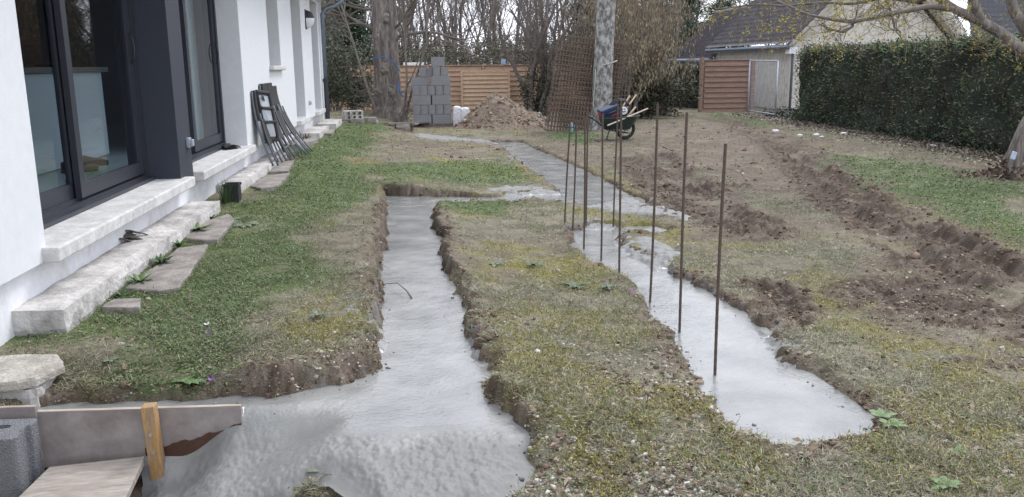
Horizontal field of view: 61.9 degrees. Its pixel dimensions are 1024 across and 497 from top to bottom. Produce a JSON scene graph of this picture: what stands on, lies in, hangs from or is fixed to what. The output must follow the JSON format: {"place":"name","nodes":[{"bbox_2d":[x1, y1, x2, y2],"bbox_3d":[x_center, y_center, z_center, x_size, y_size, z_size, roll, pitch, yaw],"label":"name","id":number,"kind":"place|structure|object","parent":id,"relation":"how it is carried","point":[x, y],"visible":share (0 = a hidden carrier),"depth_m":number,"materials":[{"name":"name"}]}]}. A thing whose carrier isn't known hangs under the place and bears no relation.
{"place":"outdoors","nodes":[
{"label":"outdoors","id":0,"kind":"place"},
{"bbox_2d":[23,67,109,174],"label":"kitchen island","id":1,"kind":"structure","parent":0,"point":[43,113],"depth_m":7.51,"materials":[{"name":"white paint"}]},
{"bbox_2d":[60,162,98,173],"bbox_3d":[-3.739,-0.714,7.378,0.295,0.103,0.104,-9,15,-34],"label":"shoe","id":2,"kind":"object","parent":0,"point":[89,167],"visible":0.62,"depth_m":7.38,"materials":[{"name":"brown leather"}]},
{"bbox_2d":[82,155,108,165],"bbox_3d":[-3.877,-0.816,7.855,0.295,0.103,0.104,-7,14,-26],"label":"shoe","id":3,"kind":"object","parent":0,"point":[94,161],"visible":0.65,"depth_m":7.84,"materials":[{"name":"brown leather"}]},
{"bbox_2d":[0,105,1023,496],"bbox_3d":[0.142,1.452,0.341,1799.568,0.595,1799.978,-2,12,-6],"label":"ground","id":4,"kind":"structure","parent":0,"point":[668,129],"depth_m":5.86,"materials":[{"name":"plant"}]},
{"bbox_2d":[0,418,43,496],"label":"concrete block","id":5,"kind":"object","parent":4,"relation":"on","point":[21,466],"depth_m":3.29,"materials":[{"name":"concrete"}]},
{"bbox_2d":[0,405,44,471],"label":"formwork board","id":6,"kind":"object","parent":4,"relation":"on","point":[19,412],"visible":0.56,"depth_m":3.44,"materials":[{"name":"wood"}]},
{"bbox_2d":[0,376,56,407],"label":"stone block","id":7,"kind":"structure","parent":4,"relation":"on","point":[31,396],"depth_m":3.58,"materials":[{"name":"stone"}]},
{"bbox_2d":[0,354,64,391],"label":"capstone","id":8,"kind":"object","parent":7,"relation":"on","point":[22,372],"visible":1,"depth_m":3.68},
{"bbox_2d":[19,456,144,496],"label":"board","id":9,"kind":"object","parent":4,"relation":"on","point":[114,478],"visible":1,"depth_m":3.29,"materials":[{"name":"grey wood"}]},
{"bbox_2d":[11,200,220,336],"bbox_3d":[-2.572,0.014,5.966,0.309,0.174,3.529,-2,12,-6],"label":"stone step","id":10,"kind":"object","parent":4,"relation":"on","point":[65,304],"visible":0.78,"depth_m":4.96,"materials":[{"name":"stone"}]},
{"bbox_2d":[119,230,147,241],"bbox_3d":[-2.670,-0.075,5.974,0.196,0.119,0.374,6,14,26],"label":"withered plant","id":11,"kind":"object","parent":10,"relation":"on","point":[127,234],"visible":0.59,"depth_m":5.94,"materials":[{"name":"brown plant"}]},
{"bbox_2d":[102,298,141,314],"bbox_3d":[-2.131,0.335,4.705,0.214,0.072,0.202,-2,12,-6],"label":"paving slab","id":12,"kind":"object","parent":4,"relation":"on","point":[133,304],"depth_m":4.64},
{"bbox_2d":[37,404,242,475],"bbox_3d":[-1.723,0.801,3.515,1.217,0.300,0.024,-1,12,-3],"label":"formwork board","id":13,"kind":"object","parent":4,"relation":"on","point":[76,436],"visible":0.49,"depth_m":3.51,"materials":[{"name":"wood"}]},
{"bbox_2d":[141,402,164,481],"bbox_3d":[-1.453,0.837,3.478,0.064,0.423,0.065,-2,12,-6],"label":"stake","id":14,"kind":"object","parent":13,"relation":"attached to","point":[153,435],"visible":0.91,"depth_m":3.45,"materials":[{"name":"wood"}]},
{"bbox_2d":[125,244,207,295],"bbox_3d":[-2.193,0.141,5.601,0.310,0.072,1.324,-2,12,-6],"label":"paving slab","id":15,"kind":"object","parent":4,"relation":"on","point":[169,274],"depth_m":5.38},
{"bbox_2d":[0,0,342,345],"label":"house","id":16,"kind":"structure","parent":4,"relation":"on","point":[176,75],"depth_m":7.10,"materials":[{"name":"white render"},{"name":"metal"},{"name":"glass"}]},
{"bbox_2d":[39,0,155,229],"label":"sliding door","id":17,"kind":"structure","parent":16,"relation":"in","point":[78,195],"depth_m":5.77,"materials":[{"name":"metal"}]},
{"bbox_2d":[178,0,230,162],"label":"sliding door","id":18,"kind":"structure","parent":16,"relation":"in","point":[206,146],"depth_m":9.80,"materials":[{"name":"metal"}]},
{"bbox_2d":[304,9,313,28],"bbox_3d":[-3.891,-4.413,16.431,0.170,0.360,0.180,-2,12,-6],"label":"wall lamp","id":19,"kind":"object","parent":16,"relation":"attached to","point":[309,19],"visible":1,"depth_m":16.36,"materials":[{"name":"black plastic"}]},
{"bbox_2d":[168,375,204,383],"bbox_3d":[-1.412,0.578,3.713,0.141,0.021,0.125,9,16,38],"label":"weed","id":20,"kind":"object","parent":4,"relation":"on","point":[193,380],"visible":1,"depth_m":3.71,"materials":[{"name":"green plant"}]},
{"bbox_2d":[185,214,233,244],"bbox_3d":[-2.428,-0.148,6.912,0.278,0.072,1.152,-3,12,-10],"label":"paving slab","id":21,"kind":"object","parent":4,"relation":"on","point":[222,225],"depth_m":6.67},
{"bbox_2d":[215,177,232,203],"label":"chives","id":22,"kind":"object","parent":4,"relation":"on","point":[225,195],"visible":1,"depth_m":8.14,"materials":[{"name":"green plant"}]},
{"bbox_2d":[222,182,241,201],"bbox_3d":[-2.716,-0.549,8.290,0.156,0.174,0.158,-2,12,-6],"label":"planter","id":23,"kind":"object","parent":4,"relation":"on","point":[236,195],"visible":0.69,"depth_m":8.23,"materials":[{"name":"black plastic"}]},
{"bbox_2d":[217,153,286,192],"bbox_3d":[-3.087,-0.920,10.347,0.260,0.178,3.307,-2,12,-6],"label":"stone step","id":24,"kind":"object","parent":4,"relation":"on","point":[248,176],"visible":0.59,"depth_m":9.80,"materials":[{"name":"stone"}]},
{"bbox_2d":[250,173,289,191],"bbox_3d":[-2.713,-0.735,9.602,0.296,0.072,1.316,-2,12,-6],"label":"paving slab","id":25,"kind":"object","parent":4,"relation":"on","point":[271,182],"depth_m":9.39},
{"bbox_2d":[256,90,289,151],"bbox_3d":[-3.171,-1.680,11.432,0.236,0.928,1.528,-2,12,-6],"label":"folding chair","id":26,"kind":"object","parent":4,"relation":"on","point":[266,107],"visible":0.83,"depth_m":10.84,"materials":[{"name":"black plastic"}]},
{"bbox_2d":[269,160,293,174],"bbox_3d":[-2.897,-1.026,10.912,0.240,0.072,1.220,-2,12,-6],"label":"paving slab","id":27,"kind":"object","parent":4,"relation":"on","point":[284,166],"depth_m":10.68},
{"bbox_2d":[251,90,282,165],"bbox_3d":[-3.092,-1.529,10.792,0.279,0.936,0.446,-2,12,-6],"label":"folding chair","id":28,"kind":"object","parent":27,"relation":"on","point":[268,137],"visible":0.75,"depth_m":10.62,"materials":[{"name":"metal"}]},
{"bbox_2d":[259,83,294,160],"bbox_3d":[-3.122,-1.686,11.362,0.358,1.006,0.426,-2,12,-6],"label":"folding chair","id":29,"kind":"object","parent":27,"relation":"on","point":[263,86],"visible":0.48,"depth_m":11.30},
{"bbox_2d":[267,83,302,156],"bbox_3d":[-3.140,-1.772,11.764,0.418,1.007,0.446,-2,12,-6],"label":"folding chair","id":30,"kind":"object","parent":4,"relation":"on","point":[283,126],"visible":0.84,"depth_m":11.73,"materials":[{"name":"metal"}]},
{"bbox_2d":[272,86,312,154],"bbox_3d":[-3.138,-1.833,12.163,0.517,0.959,0.446,-2,12,-6],"label":"folding chair","id":31,"kind":"object","parent":4,"relation":"on","point":[290,126],"visible":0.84,"depth_m":12.11,"materials":[{"name":"metal"}]},
{"bbox_2d":[284,136,317,146],"bbox_3d":[-3.565,-1.768,14.189,0.629,0.072,1.828,-2,12,-6],"label":"paving slab","id":32,"kind":"object","parent":4,"relation":"on","point":[311,140],"depth_m":14.07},
{"bbox_2d":[301,126,328,138],"bbox_3d":[-3.655,-2.119,15.892,0.337,0.212,1.810,-2,12,-6],"label":"stone block","id":33,"kind":"object","parent":4,"relation":"on","point":[317,132],"depth_m":15.54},
{"bbox_2d":[316,119,341,128],"bbox_3d":[-3.847,-2.586,18.035,0.412,0.224,1.607,-2,12,-6],"label":"stone block","id":34,"kind":"object","parent":4,"relation":"on","point":[333,123],"depth_m":17.58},
{"bbox_2d":[321,0,365,110],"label":"laurel","id":35,"kind":"object","parent":4,"relation":"on","point":[352,47],"visible":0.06,"depth_m":24.98,"materials":[{"name":"green plant"}]},
{"bbox_2d":[326,0,372,76],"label":"conifer","id":36,"kind":"object","parent":4,"relation":"on","point":[359,29],"visible":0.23,"depth_m":34.08,"materials":[{"name":"green plant"}]},
{"bbox_2d":[324,11,378,110],"bbox_3d":[-4.673,-5.120,23.309,2.978,2.692,2.117,7,15,33],"label":"laurel","id":37,"kind":"object","parent":4,"relation":"on","point":[343,88],"visible":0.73,"depth_m":23.37,"materials":[{"name":"green plant"}]},
{"bbox_2d":[342,110,362,119],"bbox_3d":[-3.701,-3.095,19.812,0.441,0.209,0.300,-5,13,-20],"label":"hollow brick","id":38,"kind":"object","parent":4,"relation":"on","point":[355,114],"visible":0.93,"depth_m":19.71,"materials":[{"name":"stone"}]},
{"bbox_2d":[336,70,373,109],"bbox_3d":[-4.582,-4.865,25.445,1.422,1.494,1.721,-2,12,-6],"label":"laurel","id":39,"kind":"object","parent":4,"relation":"on","point":[351,104],"visible":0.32,"depth_m":25.06,"materials":[{"name":"green plant"}]},
{"bbox_2d":[396,0,434,61],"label":"bare tree","id":40,"kind":"object","parent":4,"relation":"on","point":[424,34],"visible":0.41,"depth_m":42.01,"materials":[{"name":"brown plant"}]},
{"bbox_2d":[321,0,514,121],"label":"tree","id":41,"kind":"object","parent":4,"relation":"on","point":[387,101],"visible":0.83,"depth_m":22.70,"materials":[{"name":"brown plant"}]},
{"bbox_2d":[417,123,452,126],"bbox_3d":[-2.147,-3.336,23.032,1.080,0.090,0.620,-2,12,-6],"label":"pallet","id":42,"kind":"object","parent":4,"relation":"on","point":[438,125],"visible":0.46,"depth_m":22.76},
{"bbox_2d":[413,114,431,123],"bbox_3d":[-2.397,-3.448,22.761,0.492,0.247,0.200,-2,12,-6],"label":"concrete block","id":43,"kind":"object","parent":42,"relation":"on","point":[422,118],"depth_m":22.66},
{"bbox_2d":[413,105,419,114],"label":"concrete block","id":44,"kind":"object","parent":43,"relation":"on","point":[416,109],"depth_m":22.59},
{"bbox_2d":[412,95,430,104],"bbox_3d":[-2.401,-3.941,22.654,0.492,0.247,0.200,-2,12,-6],"label":"concrete block","id":45,"kind":"object","parent":44,"relation":"on","point":[424,100],"depth_m":22.56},
{"bbox_2d":[427,85,434,94],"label":"concrete block","id":46,"kind":"object","parent":45,"relation":"on","point":[431,89],"depth_m":22.55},
{"bbox_2d":[412,77,430,85],"bbox_3d":[-2.414,-4.444,22.668,0.492,0.217,0.200,-2,12,-6],"label":"concrete block","id":47,"kind":"object","parent":46,"relation":"on","point":[416,81],"depth_m":22.57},
{"bbox_2d":[431,76,449,84],"bbox_3d":[-1.884,-4.451,22.607,0.492,0.247,0.200,-2,12,-6],"label":"concrete block","id":48,"kind":"object","parent":46,"relation":"on","point":[440,80],"depth_m":22.51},
{"bbox_2d":[428,104,435,113],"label":"concrete block","id":49,"kind":"object","parent":43,"relation":"on","point":[431,109],"depth_m":22.64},
{"bbox_2d":[432,95,450,104],"bbox_3d":[-1.881,-3.958,22.714,0.492,0.247,0.200,-2,12,-6],"label":"concrete block","id":50,"kind":"object","parent":49,"relation":"on","point":[441,99],"depth_m":22.62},
{"bbox_2d":[432,114,450,123],"bbox_3d":[-1.882,-3.466,22.819,0.492,0.247,0.200,-2,12,-6],"label":"concrete block","id":51,"kind":"object","parent":42,"relation":"on","point":[441,118],"depth_m":22.72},
{"bbox_2d":[398,0,497,51],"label":"bare tree","id":52,"kind":"object","parent":4,"relation":"on","point":[450,20],"visible":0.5,"depth_m":48.64,"materials":[{"name":"brown plant"}]},
{"bbox_2d":[429,0,469,50],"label":"bare tree","id":53,"kind":"object","parent":4,"relation":"on","point":[444,23],"visible":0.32,"depth_m":49.34,"materials":[{"name":"brown plant"}]},
{"bbox_2d":[37,124,874,496],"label":"concrete footing","id":54,"kind":"object","parent":4,"relation":"on","point":[421,418],"visible":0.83,"depth_m":3.64,"materials":[{"name":"concrete"}]},
{"bbox_2d":[213,215,866,496],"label":"soil crumbs","id":55,"kind":"object","parent":54,"relation":"on","point":[523,478],"visible":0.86,"depth_m":3.63,"materials":[{"name":"soil"}]},
{"bbox_2d":[649,104,658,302],"bbox_3d":[0.826,-0.193,4.990,0.031,1.291,0.017,5,14,26],"label":"reinforcing bar","id":56,"kind":"object","parent":54,"relation":"in","point":[654,201],"visible":0.9,"depth_m":4.96,"materials":[{"name":"metal"}]},
{"bbox_2d":[678,112,687,332],"bbox_3d":[0.885,-0.065,4.430,0.018,1.272,0.025,3,13,16],"label":"reinforcing bar","id":57,"kind":"object","parent":54,"relation":"in","point":[682,220],"visible":0.89,"depth_m":4.41,"materials":[{"name":"metal"}]},
{"bbox_2d":[713,143,726,375],"bbox_3d":[0.926,0.114,3.815,0.020,1.162,0.025,3,13,16],"label":"reinforcing bar","id":58,"kind":"object","parent":54,"relation":"in","point":[719,259],"visible":0.91,"depth_m":3.80,"materials":[{"name":"metal"}]},
{"bbox_2d":[452,106,469,125],"bbox_3d":[-1.367,-3.558,22.914,0.478,0.546,0.426,-2,12,-6],"label":"wrapped sack","id":59,"kind":"object","parent":4,"relation":"on","point":[459,114],"visible":0.64,"depth_m":22.71,"materials":[{"name":"white plastic"}]},
{"bbox_2d":[330,64,592,113],"bbox_3d":[-1.069,-5.689,30.888,12.088,1.900,0.110,0,12,3],"label":"wooden fence","id":60,"kind":"object","parent":4,"relation":"on","point":[454,72],"visible":0.16,"depth_m":30.80,"materials":[{"name":"wood"}]},
{"bbox_2d":[428,0,495,59],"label":"bare tree","id":61,"kind":"object","parent":4,"relation":"on","point":[454,21],"visible":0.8,"depth_m":42.87,"materials":[{"name":"brown plant"}]},
{"bbox_2d":[461,70,509,110],"bbox_3d":[-0.941,-5.575,30.356,1.741,1.520,0.099,-1,12,-2],"label":"fence panel","id":62,"kind":"object","parent":4,"relation":"on","point":[478,87],"visible":0.73,"depth_m":30.30,"materials":[{"name":"wood"}]},
{"bbox_2d":[467,0,505,64],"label":"bare tree","id":63,"kind":"object","parent":4,"relation":"on","point":[494,21],"visible":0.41,"depth_m":49.63,"materials":[{"name":"brown plant"}]},
{"bbox_2d":[339,32,647,84],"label":"undergrowth","id":64,"kind":"object","parent":4,"relation":"on","point":[451,52],"visible":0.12,"depth_m":34.39,"materials":[{"name":"brown plant"}]},
{"bbox_2d":[445,0,544,64],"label":"bare tree","id":65,"kind":"object","parent":4,"relation":"on","point":[489,25],"visible":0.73,"depth_m":42.47,"materials":[{"name":"brown plant"}]},
{"bbox_2d":[453,93,558,129],"bbox_3d":[-0.148,-3.548,22.084,3.440,0.953,3.000,-2,12,-6],"label":"soil heap","id":66,"kind":"object","parent":4,"relation":"on","point":[503,111],"visible":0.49,"depth_m":21.45,"materials":[{"name":"soil"}]},
{"bbox_2d":[455,92,556,128],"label":"heap clods","id":67,"kind":"object","parent":4,"relation":"on","point":[492,120],"visible":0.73,"depth_m":21.55,"materials":[{"name":"soil"}]},
{"bbox_2d":[332,20,681,106],"bbox_3d":[-1.133,-8.419,37.581,19.576,4.242,14.580,-2,12,-6],"label":"brushwood","id":68,"kind":"object","parent":4,"relation":"on","point":[476,55],"visible":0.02,"depth_m":34.54,"materials":[{"name":"plant"}]},
{"bbox_2d":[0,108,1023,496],"bbox_3d":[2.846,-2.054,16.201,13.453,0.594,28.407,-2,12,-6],"label":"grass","id":69,"kind":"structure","parent":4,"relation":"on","point":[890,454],"depth_m":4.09,"materials":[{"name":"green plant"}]},
{"bbox_2d":[466,0,561,40],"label":"bare tree","id":70,"kind":"object","parent":4,"relation":"on","point":[516,12],"visible":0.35,"depth_m":49.57,"materials":[{"name":"brown plant"}]},
{"bbox_2d":[5,111,1023,496],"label":"moss","id":71,"kind":"object","parent":4,"relation":"on","point":[697,401],"visible":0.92,"depth_m":3.50,"materials":[{"name":"green plant"}]},
{"bbox_2d":[27,112,1023,496],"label":"fallen leaves","id":72,"kind":"object","parent":4,"relation":"on","point":[627,480],"visible":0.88,"depth_m":3.74,"materials":[{"name":"brown plant"}]},
{"bbox_2d":[449,0,619,115],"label":"ivy clad tree","id":73,"kind":"object","parent":4,"relation":"on","point":[545,58],"visible":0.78,"depth_m":26.73,"materials":[{"name":"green plant"}]},
{"bbox_2d":[59,145,1023,496],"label":"gravel","id":74,"kind":"structure","parent":4,"relation":"on","point":[633,441],"depth_m":3.29,"materials":[{"name":"gravel"}]},
{"bbox_2d":[321,0,786,66],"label":"wood","id":75,"kind":"object","parent":4,"relation":"on","point":[431,19],"visible":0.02,"depth_m":63.67,"materials":[{"name":"plant"}]},
{"bbox_2d":[564,125,570,223],"bbox_3d":[0.482,-0.578,7.473,0.065,0.989,0.019,-4,13,-16],"label":"reinforcing bar","id":76,"kind":"object","parent":4,"relation":"on","point":[567,174],"visible":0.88,"depth_m":7.45,"materials":[{"name":"metal"}]},
{"bbox_2d":[572,120,577,230],"bbox_3d":[0.526,-0.551,7.203,0.046,1.053,0.017,2,13,14],"label":"reinforcing bar","id":77,"kind":"object","parent":4,"relation":"on","point":[574,176],"visible":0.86,"depth_m":7.18,"materials":[{"name":"metal"}]},
{"bbox_2d":[557,0,594,50],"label":"bare tree","id":78,"kind":"object","parent":4,"relation":"on","point":[579,18],"visible":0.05,"depth_m":44.92,"materials":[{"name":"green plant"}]},
{"bbox_2d":[544,34,623,130],"bbox_3d":[1.754,-3.913,20.657,1.680,2.350,0.028,8,4,-7],"label":"sheet","id":79,"kind":"object","parent":4,"relation":"on","point":[549,96],"visible":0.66,"depth_m":20.61,"materials":[{"name":"metal"}]},
{"bbox_2d":[583,118,585,248],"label":"reinforcing bar","id":80,"kind":"object","parent":4,"relation":"on","point":[584,182],"visible":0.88,"depth_m":6.49,"materials":[{"name":"metal"}]},
{"bbox_2d":[545,33,625,130],"bbox_3d":[1.786,-3.883,20.529,1.680,2.350,0.029,7,5,-5],"label":"wire mesh panel","id":81,"kind":"object","parent":4,"relation":"on","point":[576,76],"visible":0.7,"depth_m":20.50,"materials":[{"name":"metal"}]},
{"bbox_2d":[548,33,624,130],"bbox_3d":[1.793,-3.914,20.593,1.680,2.350,0.029,6,4,-6],"label":"sheet","id":82,"kind":"object","parent":4,"relation":"on","point":[590,63],"visible":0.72,"depth_m":20.57,"materials":[{"name":"metal"}]},
{"bbox_2d":[585,109,588,224],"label":"reinforcing bar","id":83,"kind":"object","parent":4,"relation":"on","point":[587,164],"visible":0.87,"depth_m":7.37,"materials":[{"name":"metal"}]},
{"bbox_2d":[559,36,633,129],"bbox_3d":[2.058,-3.944,20.825,1.680,2.350,0.032,5,4,-9],"label":"sheet","id":84,"kind":"object","parent":4,"relation":"on","point":[627,67],"visible":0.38,"depth_m":20.82,"materials":[{"name":"metal"}]},
{"bbox_2d":[588,0,615,129],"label":"pale tree","id":85,"kind":"object","parent":4,"relation":"on","point":[604,42],"visible":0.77,"depth_m":20.19,"materials":[{"name":"white plant"}]},
{"bbox_2d":[600,114,603,260],"bbox_3d":[0.641,-0.373,6.084,0.019,1.161,0.021,-7,14,-28],"label":"reinforcing bar","id":86,"kind":"object","parent":4,"relation":"on","point":[602,153],"visible":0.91,"depth_m":6.06,"materials":[{"name":"metal"}]},
{"bbox_2d":[551,0,658,92],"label":"hazel","id":87,"kind":"object","parent":4,"relation":"on","point":[615,22],"visible":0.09,"depth_m":27.59,"materials":[{"name":"brown plant"}]},
{"bbox_2d":[589,114,640,139],"bbox_3d":[2.100,-2.503,17.686,1.153,0.545,0.621,-2,12,-6],"label":"wheelbarrow","id":88,"kind":"object","parent":4,"relation":"on","point":[628,123],"visible":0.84,"depth_m":17.48,"materials":[{"name":"green paint"}]},
{"bbox_2d":[597,103,619,118],"bbox_3d":[2.005,-2.810,17.578,0.420,0.220,0.348,-22,23,-6],"label":"tool case","id":89,"kind":"object","parent":88,"relation":"in","point":[608,111],"visible":0.86,"depth_m":17.48,"materials":[{"name":"blue plastic"}]},
{"bbox_2d":[613,104,618,226],"bbox_3d":[0.901,-0.656,7.428,0.040,1.185,0.022,-2,12,-6],"label":"reinforcing bar","id":90,"kind":"object","parent":4,"relation":"on","point":[615,163],"visible":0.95,"depth_m":7.41,"materials":[{"name":"metal"}]},
{"bbox_2d":[618,100,621,272],"bbox_3d":[0.700,-0.309,5.535,0.028,1.291,0.018,-10,16,-38],"label":"reinforcing bar","id":91,"kind":"object","parent":4,"relation":"on","point":[620,189],"visible":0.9,"depth_m":5.51,"materials":[{"name":"metal"}]},
{"bbox_2d":[572,56,689,117],"bbox_3d":[3.600,-4.970,26.175,3.646,1.950,2.517,-2,12,-6],"label":"bramble","id":92,"kind":"object","parent":4,"relation":"on","point":[661,96],"visible":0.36,"depth_m":25.70,"materials":[{"name":"green plant"}]},
{"bbox_2d":[563,0,717,118],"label":"hazel","id":93,"kind":"object","parent":4,"relation":"on","point":[646,54],"visible":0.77,"depth_m":24.89,"materials":[{"name":"brown plant"}]},
{"bbox_2d":[578,0,709,114],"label":"hazel","id":94,"kind":"object","parent":4,"relation":"on","point":[683,73],"visible":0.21,"depth_m":27.55,"materials":[{"name":"brown plant"}]},
{"bbox_2d":[631,46,704,114],"bbox_3d":[4.653,-5.613,28.239,3.525,2.884,3.435,5,13,25],"label":"bramble","id":95,"kind":"object","parent":4,"relation":"on","point":[687,95],"visible":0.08,"depth_m":27.53,"materials":[{"name":"green plant"}]},
{"bbox_2d":[662,0,713,63],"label":"conifer","id":96,"kind":"object","parent":4,"relation":"on","point":[694,7],"visible":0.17,"depth_m":49.45,"materials":[{"name":"green plant"}]},
{"bbox_2d":[671,63,704,108],"bbox_3d":[7.111,-6.573,34.570,1.526,1.910,4.158,-3,12,-12],"label":"ivy hedge","id":97,"kind":"object","parent":4,"relation":"on","point":[694,104],"visible":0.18,"depth_m":33.09,"materials":[{"name":"green plant"}]},
{"bbox_2d":[698,57,755,111],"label":"gate panel","id":98,"kind":"structure","parent":4,"relation":"on","point":[725,81],"depth_m":30.54,"materials":[{"name":"wood"}]},
{"bbox_2d":[747,60,778,117],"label":"wire gate","id":99,"kind":"structure","parent":4,"relation":"on","point":[775,94],"depth_m":26.96,"materials":[{"name":"metal"}]},
{"bbox_2d":[669,0,960,108],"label":"neighbour house","id":100,"kind":"structure","parent":4,"relation":"on","point":[717,44],"depth_m":32.40,"materials":[{"name":"tile"}]},
{"bbox_2d":[702,0,1023,178],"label":"flowering tree","id":101,"kind":"object","parent":4,"relation":"on","point":[975,15],"visible":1,"depth_m":10.11,"materials":[{"name":"brown plant"}]},
{"bbox_2d":[713,112,1023,166],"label":"leaf litter","id":102,"kind":"object","parent":4,"relation":"on","point":[813,125],"visible":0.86,"depth_m":17.05,"materials":[{"name":"brown plant"}]},
{"bbox_2d":[761,106,1004,154],"bbox_3d":[8.315,-2.481,17.453,1.637,0.674,19.269,0,12,0],"label":"ivy","id":103,"kind":"object","parent":4,"relation":"on","point":[781,112],"visible":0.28,"depth_m":18.46,"materials":[{"name":"plant"}]},
{"bbox_2d":[869,409,897,417],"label":"weed","id":104,"kind":"object","parent":4,"relation":"on","point":[881,413],"visible":0.99,"depth_m":3.33,"materials":[{"name":"green plant"}]},
{"bbox_2d":[879,418,907,428],"bbox_3d":[1.451,0.665,3.248,0.090,0.020,0.110,-2,12,-6],"label":"weed","id":105,"kind":"object","parent":4,"relation":"on","point":[897,422],"visible":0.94,"depth_m":3.25,"materials":[{"name":"green plant"}]},
{"bbox_2d":[786,18,1023,153],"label":"clipped hedge","id":106,"kind":"object","parent":4,"relation":"on","point":[947,89],"visible":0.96,"depth_m":16.72,"materials":[{"name":"green plant"}]},
{"bbox_2d":[930,476,962,489],"bbox_3d":[1.421,0.768,2.791,0.097,0.020,0.112,5,13,22],"label":"weed","id":107,"kind":"object","parent":4,"relation":"on","point":[951,483],"visible":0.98,"depth_m":2.79,"materials":[{"name":"green plant"}]},
{"bbox_2d":[931,0,1023,37],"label":"house","id":108,"kind":"structure","parent":4,"relation":"on","point":[995,7],"depth_m":41.25,"materials":[{"name":"beige concrete"}]},
{"bbox_2d":[948,158,1023,181],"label":"bark litter","id":109,"kind":"object","parent":4,"relation":"on","point":[992,170],"visible":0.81,"depth_m":10.59,"materials":[{"name":"brown plant"}]},
{"bbox_2d":[360,0,970,64],"label":"sky","id":110,"kind":"structure","parent":0,"point":[962,4],"materials":[{"name":"white"}]},
{"bbox_2d":[693,0,749,58],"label":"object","id":111,"kind":"object","parent":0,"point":[726,3],"visible":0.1,"depth_m":55.85,"materials":[{"name":"white"}]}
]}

